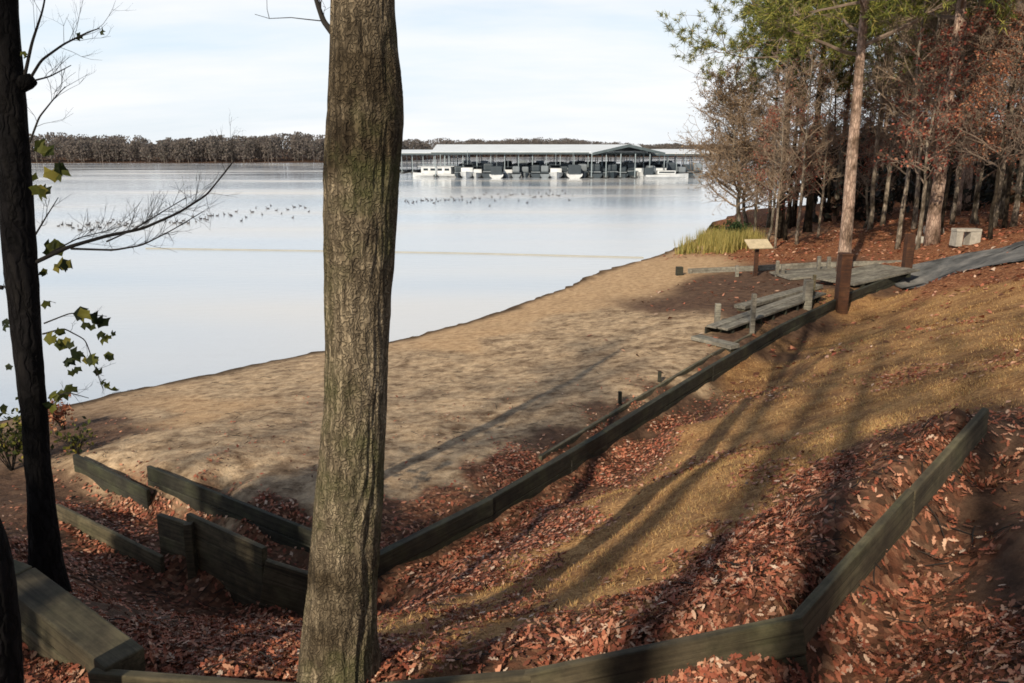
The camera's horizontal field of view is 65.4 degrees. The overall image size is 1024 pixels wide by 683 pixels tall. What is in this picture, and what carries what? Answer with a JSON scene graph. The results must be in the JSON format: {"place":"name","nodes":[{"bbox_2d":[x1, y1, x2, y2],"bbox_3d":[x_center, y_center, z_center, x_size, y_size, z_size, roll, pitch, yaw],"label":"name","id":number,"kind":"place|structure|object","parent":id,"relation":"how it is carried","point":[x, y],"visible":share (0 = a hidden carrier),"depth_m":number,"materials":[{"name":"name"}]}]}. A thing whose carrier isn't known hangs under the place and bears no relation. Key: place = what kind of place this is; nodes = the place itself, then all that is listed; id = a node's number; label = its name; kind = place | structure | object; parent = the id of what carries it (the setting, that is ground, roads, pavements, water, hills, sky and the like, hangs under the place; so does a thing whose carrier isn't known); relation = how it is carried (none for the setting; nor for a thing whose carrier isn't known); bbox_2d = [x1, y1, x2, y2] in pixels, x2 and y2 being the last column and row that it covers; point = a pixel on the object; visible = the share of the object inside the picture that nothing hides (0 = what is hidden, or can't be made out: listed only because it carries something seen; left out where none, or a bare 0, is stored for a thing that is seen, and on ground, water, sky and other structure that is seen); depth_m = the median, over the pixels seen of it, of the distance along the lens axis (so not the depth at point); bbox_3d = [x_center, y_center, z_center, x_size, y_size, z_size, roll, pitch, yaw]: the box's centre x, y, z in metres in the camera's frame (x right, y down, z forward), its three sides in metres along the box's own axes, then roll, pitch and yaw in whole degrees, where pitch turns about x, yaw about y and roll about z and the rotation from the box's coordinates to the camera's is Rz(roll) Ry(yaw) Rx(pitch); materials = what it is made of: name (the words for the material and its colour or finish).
{"place":"outdoors","nodes":[
{"label":"outdoors","id":0,"kind":"place"},
{"bbox_2d":[0,157,826,420],"bbox_3d":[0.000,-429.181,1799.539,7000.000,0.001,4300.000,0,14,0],"label":"lake water","id":1,"kind":"structure","parent":0,"point":[178,314],"depth_m":47.38,"materials":[{"name":"liquid"}]},
{"bbox_2d":[145,248,643,257],"bbox_3d":[-7.549,-5.297,47.327,30.332,0.090,0.553,2,14,8],"label":"swim line","id":2,"kind":"object","parent":1,"relation":"on","point":[407,252],"visible":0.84,"depth_m":47.06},
{"bbox_2d":[400,150,465,172],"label":"covered dock","id":3,"kind":"object","parent":1,"relation":"on","point":[415,152],"visible":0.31,"depth_m":202.88,"materials":[{"name":"metal"}]},
{"bbox_2d":[413,164,455,176],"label":"houseboat","id":4,"kind":"object","parent":1,"relation":"on","point":[441,171],"visible":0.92,"depth_m":172.86,"materials":[{"name":"white"}]},
{"bbox_2d":[460,150,474,177],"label":"cabin cruiser","id":5,"kind":"object","parent":1,"relation":"on","point":[467,168],"visible":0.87,"depth_m":168.67,"materials":[{"name":"white plastic"}]},
{"bbox_2d":[473,166,482,177],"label":"cabin cruiser","id":6,"kind":"object","parent":1,"relation":"on","point":[477,171],"visible":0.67,"depth_m":168.95,"materials":[{"name":"white plastic"}]},
{"bbox_2d":[482,163,493,177],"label":"covered boat","id":7,"kind":"object","parent":1,"relation":"on","point":[487,170],"visible":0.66,"depth_m":166.82,"materials":[{"name":"grey fabric"}]},
{"bbox_2d":[489,160,503,177],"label":"cabin cruiser","id":8,"kind":"object","parent":1,"relation":"on","point":[496,171],"visible":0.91,"depth_m":165.11,"materials":[{"name":"grey plastic"}]},
{"bbox_2d":[530,165,540,177],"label":"covered boat","id":9,"kind":"object","parent":1,"relation":"on","point":[535,172],"visible":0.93,"depth_m":169.10,"materials":[{"name":"grey fabric"}]},
{"bbox_2d":[431,144,647,176],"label":"covered dock","id":10,"kind":"object","parent":1,"relation":"on","point":[515,149],"visible":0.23,"depth_m":176.18,"materials":[{"name":"metal"}]},
{"bbox_2d":[540,165,549,177],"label":"runabout","id":11,"kind":"object","parent":1,"relation":"on","point":[544,172],"visible":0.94,"depth_m":168.12,"materials":[{"name":"grey plastic"}]},
{"bbox_2d":[548,164,562,178],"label":"cabin cruiser","id":12,"kind":"object","parent":1,"relation":"on","point":[555,171],"visible":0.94,"depth_m":167.42,"materials":[{"name":"white plastic"}]},
{"bbox_2d":[566,165,582,177],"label":"cabin cruiser","id":13,"kind":"object","parent":1,"relation":"on","point":[573,171],"visible":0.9,"depth_m":164.83,"materials":[{"name":"white plastic"}]},
{"bbox_2d":[588,164,601,177],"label":"covered boat","id":14,"kind":"object","parent":1,"relation":"on","point":[596,172],"visible":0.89,"depth_m":166.48,"materials":[{"name":"grey fabric"}]},
{"bbox_2d":[606,164,617,177],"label":"covered boat","id":15,"kind":"object","parent":1,"relation":"on","point":[612,171],"visible":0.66,"depth_m":167.85,"materials":[{"name":"grey fabric"}]},
{"bbox_2d":[584,144,664,177],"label":"covered dock","id":16,"kind":"object","parent":1,"relation":"on","point":[610,148],"visible":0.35,"depth_m":164.89,"materials":[{"name":"metal"}]},
{"bbox_2d":[636,149,715,174],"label":"covered dock","id":17,"kind":"object","parent":16,"relation":"attached to","point":[670,152],"visible":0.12,"depth_m":178.54,"materials":[{"name":"metal"}]},
{"bbox_2d":[625,163,637,177],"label":"covered boat","id":18,"kind":"object","parent":1,"relation":"on","point":[630,168],"visible":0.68,"depth_m":169.97,"materials":[{"name":"grey fabric"}]},
{"bbox_2d":[643,167,687,178],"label":"cabin cruiser","id":19,"kind":"object","parent":1,"relation":"on","point":[660,174],"visible":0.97,"depth_m":163.58,"materials":[{"name":"white plastic"}]},
{"bbox_2d":[0,150,1023,682],"bbox_3d":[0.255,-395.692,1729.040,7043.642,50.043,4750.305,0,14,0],"label":"ground","id":20,"kind":"structure","parent":0,"point":[556,336],"depth_m":13.07,"materials":[{"name":"sand"}]},
{"bbox_2d":[0,397,22,470],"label":"shrub","id":21,"kind":"object","parent":20,"relation":"on","point":[13,444],"visible":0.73,"depth_m":13.29,"materials":[{"name":"green plant"}]},
{"bbox_2d":[0,518,23,682],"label":"dark tree","id":22,"kind":"object","parent":20,"relation":"on","point":[11,662],"visible":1,"depth_m":4.00,"materials":[{"name":"black plant"}]},
{"bbox_2d":[48,395,77,431],"bbox_3d":[-8.910,1.419,15.513,0.729,0.913,0.852,0,14,0],"label":"shrub","id":23,"kind":"object","parent":20,"relation":"on","point":[57,417],"visible":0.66,"depth_m":15.56,"materials":[{"name":"orange plant"}]},
{"bbox_2d":[50,416,95,454],"bbox_3d":[-7.441,1.669,13.570,0.873,0.740,0.751,0,14,0],"label":"shrub","id":24,"kind":"object","parent":20,"relation":"on","point":[75,440],"visible":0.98,"depth_m":13.53,"materials":[{"name":"green plant"}]},
{"bbox_2d":[13,559,145,672],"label":"timber beam","id":25,"kind":"structure","parent":20,"relation":"on","point":[60,624],"depth_m":5.08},
{"bbox_2d":[56,504,164,575],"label":"timber retaining wall","id":26,"kind":"structure","parent":20,"relation":"on","point":[126,546],"depth_m":10.14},
{"bbox_2d":[73,454,150,509],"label":"timber retaining wall","id":27,"kind":"structure","parent":20,"relation":"on","point":[103,478],"depth_m":12.35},
{"bbox_2d":[0,0,252,594],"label":"dark tree","id":28,"kind":"object","parent":20,"relation":"on","point":[19,190],"visible":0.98,"depth_m":6.72,"materials":[{"name":"brown plant"}]},
{"bbox_2d":[157,513,186,556],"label":"timber retaining wall","id":29,"kind":"structure","parent":20,"relation":"on","point":[171,534],"depth_m":9.93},
{"bbox_2d":[183,513,266,606],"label":"timber retaining wall","id":30,"kind":"structure","parent":20,"relation":"on","point":[234,562],"depth_m":9.38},
{"bbox_2d":[147,465,311,552],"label":"timber retaining wall","id":31,"kind":"structure","parent":20,"relation":"on","point":[280,530],"depth_m":11.06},
{"bbox_2d":[258,559,307,615],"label":"timber retaining wall","id":32,"kind":"structure","parent":20,"relation":"on","point":[284,586],"depth_m":9.00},
{"bbox_2d":[255,0,403,682],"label":"oak tree","id":33,"kind":"object","parent":20,"relation":"on","point":[339,642],"visible":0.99,"depth_m":4.18,"materials":[{"name":"brown plant"}]},
{"bbox_2d":[101,310,718,489],"bbox_3d":[-1.359,0.601,20.176,17.611,1.288,11.644,-12,18,-41],"label":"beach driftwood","id":34,"kind":"object","parent":20,"relation":"on","point":[423,377],"visible":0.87,"depth_m":17.67,"materials":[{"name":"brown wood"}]},
{"bbox_2d":[29,131,803,162],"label":"shore wood","id":35,"kind":"object","parent":20,"relation":"on","point":[115,147],"visible":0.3,"depth_m":352.00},
{"bbox_2d":[1,319,1023,619],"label":"fallen leaves","id":36,"kind":"object","parent":20,"relation":"on","point":[127,521],"visible":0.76,"depth_m":10.67,"materials":[{"name":"brown plant"}]},
{"bbox_2d":[12,405,1023,682],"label":"fallen leaves","id":37,"kind":"object","parent":20,"relation":"on","point":[238,631],"depth_m":5.15,"materials":[{"name":"plant"}]},
{"bbox_2d":[88,407,988,682],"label":"timber curb","id":38,"kind":"structure","parent":20,"relation":"on","point":[785,637],"depth_m":4.56,"materials":[{"name":"wood"}]},
{"bbox_2d":[141,354,1023,680],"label":"dormant grass","id":39,"kind":"structure","parent":20,"relation":"on","point":[731,454],"depth_m":8.54,"materials":[{"name":"plant"}]},
{"bbox_2d":[378,276,904,576],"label":"timber curb","id":40,"kind":"structure","parent":20,"relation":"on","point":[434,537],"depth_m":12.90,"materials":[{"name":"wood"}]},
{"bbox_2d":[538,331,756,460],"bbox_3d":[3.503,0.876,17.365,0.182,0.262,11.101,9,16,33],"label":"timber edging","id":41,"kind":"object","parent":20,"relation":"on","point":[573,438],"visible":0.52,"depth_m":15.50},
{"bbox_2d":[691,334,739,352],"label":"timber slab","id":42,"kind":"structure","parent":20,"relation":"on","point":[729,346],"depth_m":20.25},
{"bbox_2d":[714,303,720,321],"bbox_3d":[5.804,-0.719,22.510,0.157,0.722,0.156,0,14,0],"label":"wooden post","id":43,"kind":"object","parent":20,"relation":"on","point":[717,315],"visible":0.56,"depth_m":22.43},
{"bbox_2d":[672,225,766,254],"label":"shore reeds","id":44,"kind":"object","parent":20,"relation":"on","point":[718,241],"visible":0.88,"depth_m":43.73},
{"bbox_2d":[668,56,799,223],"bbox_3d":[13.189,-10.977,46.205,7.968,10.509,7.749,-3,14,-11],"label":"dry leaved tree","id":45,"kind":"object","parent":20,"relation":"on","point":[720,96],"visible":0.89,"depth_m":45.64,"materials":[{"name":"brown plant"}]},
{"bbox_2d":[720,218,752,232],"bbox_3d":[13.068,-6.446,46.530,1.559,1.573,1.535,13,19,43],"label":"shrub","id":46,"kind":"object","parent":20,"relation":"on","point":[737,225],"visible":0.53,"depth_m":46.34,"materials":[{"name":"green plant"}]},
{"bbox_2d":[696,80,800,227],"bbox_3d":[15.959,-12.650,53.794,7.412,10.052,7.622,11,17,37],"label":"dry leaved tree","id":47,"kind":"object","parent":20,"relation":"on","point":[744,204],"visible":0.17,"depth_m":53.18,"materials":[{"name":"beige plant"}]},
{"bbox_2d":[749,293,756,333],"bbox_3d":[6.491,-0.695,21.470,0.128,1.205,0.125,0,14,0],"label":"wooden post","id":48,"kind":"object","parent":20,"relation":"on","point":[753,312],"visible":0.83,"depth_m":21.41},
{"bbox_2d":[720,58,790,231],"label":"bare tree","id":49,"kind":"object","parent":20,"relation":"on","point":[752,168],"visible":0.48,"depth_m":45.60,"materials":[{"name":"brown plant"}]},
{"bbox_2d":[744,239,772,275],"bbox_3d":[9.994,-3.376,32.427,1.001,1.517,0.563,-2,14,-10],"label":"sign","id":50,"kind":"object","parent":20,"relation":"on","point":[756,244],"visible":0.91,"depth_m":32.33,"materials":[{"name":"brown wood"}]},
{"bbox_2d":[704,292,825,333],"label":"boardwalk","id":51,"kind":"structure","parent":20,"relation":"on","point":[768,311],"depth_m":23.09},
{"bbox_2d":[755,54,783,227],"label":"open tree","id":52,"kind":"object","parent":20,"relation":"on","point":[768,222],"visible":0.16,"depth_m":53.28,"materials":[{"name":"brown plant"}]},
{"bbox_2d":[525,249,1023,498],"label":"dormant grass","id":53,"kind":"structure","parent":20,"relation":"on","point":[910,363],"depth_m":15.96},
{"bbox_2d":[734,284,822,310],"bbox_3d":[8.849,-1.438,26.233,4.964,0.366,0.406,-12,18,-41],"label":"timber step","id":54,"kind":"object","parent":20,"relation":"on","point":[761,301],"visible":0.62,"depth_m":25.66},
{"bbox_2d":[736,84,831,239],"bbox_3d":[14.871,-9.549,43.551,5.036,8.544,4.596,4,14,15],"label":"red leaved tree","id":55,"kind":"object","parent":20,"relation":"on","point":[774,114],"visible":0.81,"depth_m":42.98,"materials":[{"name":"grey plant"}]},
{"bbox_2d":[753,63,815,248],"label":"pale tree","id":56,"kind":"object","parent":20,"relation":"on","point":[782,153],"visible":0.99,"depth_m":40.50,"materials":[{"name":"brown plant"}]},
{"bbox_2d":[738,38,842,228],"bbox_3d":[17.058,-13.453,51.069,6.379,12.380,7.041,-1,14,-5],"label":"rust leaved tree","id":57,"kind":"object","parent":20,"relation":"on","point":[790,219],"visible":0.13,"depth_m":49.99,"materials":[{"name":"brown plant"}]},
{"bbox_2d":[656,0,927,238],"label":"pine tree","id":58,"kind":"object","parent":20,"relation":"on","point":[706,44],"visible":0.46,"depth_m":43.66,"materials":[{"name":"green plant"}]},
{"bbox_2d":[688,260,901,273],"bbox_3d":[11.831,-2.979,33.903,8.552,1.349,0.363,4,14,17],"label":"timber bulkhead","id":59,"kind":"object","parent":20,"relation":"on","point":[761,267],"visible":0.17,"depth_m":34.05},
{"bbox_2d":[712,0,889,226],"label":"pine tree","id":60,"kind":"object","parent":20,"relation":"on","point":[752,66],"visible":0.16,"depth_m":50.11,"materials":[{"name":"green plant"}]},
{"bbox_2d":[769,266,835,279],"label":"board ramp","id":61,"kind":"structure","parent":20,"relation":"on","point":[799,274],"depth_m":31.51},
{"bbox_2d":[765,0,842,239],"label":"bare tree","id":62,"kind":"object","parent":20,"relation":"on","point":[792,177],"visible":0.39,"depth_m":43.84,"materials":[{"name":"brown plant"}]},
{"bbox_2d":[588,201,1023,390],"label":"fallen leaves","id":63,"kind":"object","parent":20,"relation":"on","point":[889,249],"visible":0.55,"depth_m":33.17,"materials":[{"name":"brown plant"}]},
{"bbox_2d":[802,279,813,309],"bbox_3d":[9.193,-1.448,24.792,0.246,0.959,0.245,0,14,0],"label":"wooden post","id":64,"kind":"object","parent":20,"relation":"on","point":[807,295],"visible":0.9,"depth_m":24.70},
{"bbox_2d":[779,108,839,227],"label":"red leaved sapling","id":65,"kind":"object","parent":20,"relation":"on","point":[809,159],"visible":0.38,"depth_m":45.35,"materials":[{"name":"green plant"}]},
{"bbox_2d":[779,20,843,244],"bbox_3d":[15.518,-10.848,41.503,3.107,11.685,2.165,4,14,15],"label":"pale tree","id":66,"kind":"object","parent":20,"relation":"on","point":[803,173],"visible":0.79,"depth_m":41.41,"materials":[{"name":"brown plant"}]},
{"bbox_2d":[795,44,849,237],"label":"pale tree","id":67,"kind":"object","parent":20,"relation":"on","point":[819,161],"visible":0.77,"depth_m":43.48,"materials":[{"name":"beige plant"}]},
{"bbox_2d":[736,0,949,232],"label":"pine tree","id":68,"kind":"object","parent":20,"relation":"on","point":[808,220],"visible":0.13,"depth_m":46.72,"materials":[{"name":"green plant"}]},
{"bbox_2d":[834,252,853,313],"bbox_3d":[10.539,-1.848,25.381,0.381,1.956,0.381,0,14,0],"label":"wooden post","id":69,"kind":"object","parent":20,"relation":"on","point":[843,278],"visible":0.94,"depth_m":25.24,"materials":[{"name":"brown wood"}]},
{"bbox_2d":[821,71,866,197],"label":"bare tree","id":70,"kind":"object","parent":20,"relation":"on","point":[841,130],"visible":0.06,"depth_m":68.04,"materials":[{"name":"beige plant"}]},
{"bbox_2d":[807,41,894,221],"bbox_3d":[21.392,-13.688,50.577,6.372,12.366,7.033,7,15,27],"label":"rust leaved tree","id":71,"kind":"object","parent":20,"relation":"on","point":[845,102],"visible":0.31,"depth_m":51.29,"materials":[{"name":"brown plant"}]},
{"bbox_2d":[832,32,879,215],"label":"open tree","id":72,"kind":"object","parent":20,"relation":"on","point":[837,195],"visible":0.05,"depth_m":54.05,"materials":[{"name":"brown plant"}]},
{"bbox_2d":[819,80,901,227],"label":"red leaved tree","id":73,"kind":"object","parent":20,"relation":"on","point":[869,162],"visible":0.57,"depth_m":47.06,"materials":[{"name":"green plant"}]},
{"bbox_2d":[811,263,919,287],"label":"board ramp","id":74,"kind":"structure","parent":20,"relation":"on","point":[861,276],"depth_m":29.27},
{"bbox_2d":[729,0,1017,271],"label":"pine tree","id":75,"kind":"object","parent":20,"relation":"on","point":[864,10],"visible":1,"depth_m":29.32,"materials":[{"name":"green plant"}]},
{"bbox_2d":[844,0,921,229],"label":"pale tree","id":76,"kind":"object","parent":20,"relation":"on","point":[872,206],"visible":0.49,"depth_m":43.10,"materials":[{"name":"beige plant"}]},
{"bbox_2d":[839,0,931,198],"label":"tree","id":77,"kind":"object","parent":20,"relation":"on","point":[886,125],"visible":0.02,"depth_m":66.42,"materials":[{"name":"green plant"}]},
{"bbox_2d":[849,19,926,195],"bbox_3d":[24.987,-17.190,52.799,5.267,17.138,6.439,-7,15,-26],"label":"pale tree","id":78,"kind":"object","parent":20,"relation":"on","point":[891,36],"visible":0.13,"depth_m":53.17,"materials":[{"name":"beige plant"}]},
{"bbox_2d":[845,1,948,226],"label":"pale tree","id":79,"kind":"object","parent":20,"relation":"on","point":[885,201],"visible":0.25,"depth_m":44.41,"materials":[{"name":"beige plant"}]},
{"bbox_2d":[863,77,937,201],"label":"rust leaved tree","id":80,"kind":"object","parent":20,"relation":"on","point":[900,187],"visible":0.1,"depth_m":59.63,"materials":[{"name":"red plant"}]},
{"bbox_2d":[866,2,940,199],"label":"pine tree","id":81,"kind":"object","parent":20,"relation":"on","point":[903,86],"depth_m":67.01,"materials":[{"name":"green plant"}]},
{"bbox_2d":[785,119,1023,222],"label":"deep wood undergrowth","id":82,"kind":"object","parent":20,"relation":"on","point":[987,189],"visible":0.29,"depth_m":54.06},
{"bbox_2d":[901,233,915,267],"bbox_3d":[15.322,-3.434,30.806,0.309,1.454,0.300,0,14,0],"label":"wooden post","id":83,"kind":"object","parent":20,"relation":"on","point":[908,249],"visible":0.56,"depth_m":30.68,"materials":[{"name":"brown wood"}]},
{"bbox_2d":[807,0,1017,245],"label":"pine tree","id":84,"kind":"object","parent":20,"relation":"on","point":[932,234],"visible":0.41,"depth_m":35.27,"materials":[{"name":"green plant"}]},
{"bbox_2d":[852,0,982,248],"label":"pale tree","id":85,"kind":"object","parent":20,"relation":"on","point":[902,209],"visible":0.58,"depth_m":35.40,"materials":[{"name":"beige plant"}]},
{"bbox_2d":[881,59,969,191],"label":"rust leaved tree","id":86,"kind":"object","parent":20,"relation":"on","point":[928,170],"visible":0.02,"depth_m":54.75,"materials":[{"name":"brown plant"}]},
{"bbox_2d":[887,2,981,87],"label":"pale tree","id":87,"kind":"object","parent":20,"relation":"on","point":[932,34],"visible":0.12,"depth_m":40.61,"materials":[{"name":"beige plant"}]},
{"bbox_2d":[867,0,1002,221],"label":"tree","id":88,"kind":"object","parent":20,"relation":"on","point":[929,188],"visible":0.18,"depth_m":41.33,"materials":[{"name":"beige plant"}]},
{"bbox_2d":[873,6,1006,249],"bbox_3d":[17.385,-8.421,32.630,4.602,9.691,5.243,10,17,36],"label":"red leaved sapling","id":89,"kind":"object","parent":20,"relation":"on","point":[948,58],"visible":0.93,"depth_m":32.79,"materials":[{"name":"plant"}]},
{"bbox_2d":[884,0,996,228],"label":"pale tree","id":90,"kind":"object","parent":20,"relation":"on","point":[914,221],"visible":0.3,"depth_m":40.45,"materials":[{"name":"beige plant"}]},
{"bbox_2d":[903,0,1023,215],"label":"tree","id":91,"kind":"object","parent":20,"relation":"on","point":[959,203],"visible":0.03,"depth_m":46.56,"materials":[{"name":"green plant"}]},
{"bbox_2d":[907,0,1023,234],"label":"rust leaved tree","id":92,"kind":"object","parent":20,"relation":"on","point":[951,153],"visible":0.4,"depth_m":37.23,"materials":[{"name":"brown plant"}]},
{"bbox_2d":[949,228,981,246],"bbox_3d":[18.430,-4.236,32.401,1.011,0.713,0.518,0,14,0],"label":"concrete bench","id":93,"kind":"object","parent":20,"relation":"on","point":[972,236],"visible":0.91,"depth_m":32.19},
{"bbox_2d":[918,0,1015,223],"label":"pale tree","id":94,"kind":"object","parent":20,"relation":"on","point":[954,204],"visible":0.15,"depth_m":40.62,"materials":[{"name":"beige plant"}]},
{"bbox_2d":[923,0,1014,209],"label":"tree","id":95,"kind":"object","parent":20,"relation":"on","point":[967,184],"visible":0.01,"depth_m":49.76,"materials":[{"name":"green plant"}]},
{"bbox_2d":[920,0,1023,224],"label":"red leaved tree","id":96,"kind":"object","parent":20,"relation":"on","point":[974,209],"visible":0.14,"depth_m":39.01,"materials":[{"name":"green plant"}]},
{"bbox_2d":[927,0,1023,239],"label":"rust leaved tree","id":97,"kind":"object","parent":20,"relation":"on","point":[1012,35],"visible":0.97,"depth_m":31.11,"materials":[{"name":"brown plant"}]},
{"bbox_2d":[937,0,1023,228],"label":"rust leaved tree","id":98,"kind":"object","parent":20,"relation":"on","point":[1006,204],"visible":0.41,"depth_m":36.05,"materials":[{"name":"brown plant"}]},
{"bbox_2d":[944,0,1022,223],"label":"pale tree","id":99,"kind":"object","parent":20,"relation":"on","point":[976,185],"visible":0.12,"depth_m":39.93,"materials":[{"name":"beige plant"}]},
{"bbox_2d":[956,0,1023,219],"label":"tree","id":100,"kind":"object","parent":20,"relation":"on","point":[1001,207],"visible":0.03,"depth_m":40.96,"materials":[{"name":"beige plant"}]},
{"bbox_2d":[961,0,1023,227],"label":"pale tree","id":101,"kind":"object","parent":20,"relation":"on","point":[997,205],"visible":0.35,"depth_m":36.84,"materials":[{"name":"beige plant"}]},
{"bbox_2d":[985,7,1023,162],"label":"red leaved tree","id":102,"kind":"object","parent":20,"relation":"on","point":[1011,121],"visible":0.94,"depth_m":30.25,"materials":[{"name":"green plant"}]},
{"bbox_2d":[1000,31,1023,226],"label":"pale tree","id":103,"kind":"object","parent":20,"relation":"on","point":[1014,216],"visible":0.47,"depth_m":36.69,"materials":[{"name":"beige plant"}]},
{"bbox_2d":[19,0,1023,148],"label":"sky","id":104,"kind":"structure","parent":0,"point":[609,71],"materials":[{"name":"white"}]},
{"bbox_2d":[895,240,1023,288],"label":"path","id":105,"kind":"structure","parent":0,"point":[932,270],"depth_m":29.32,"materials":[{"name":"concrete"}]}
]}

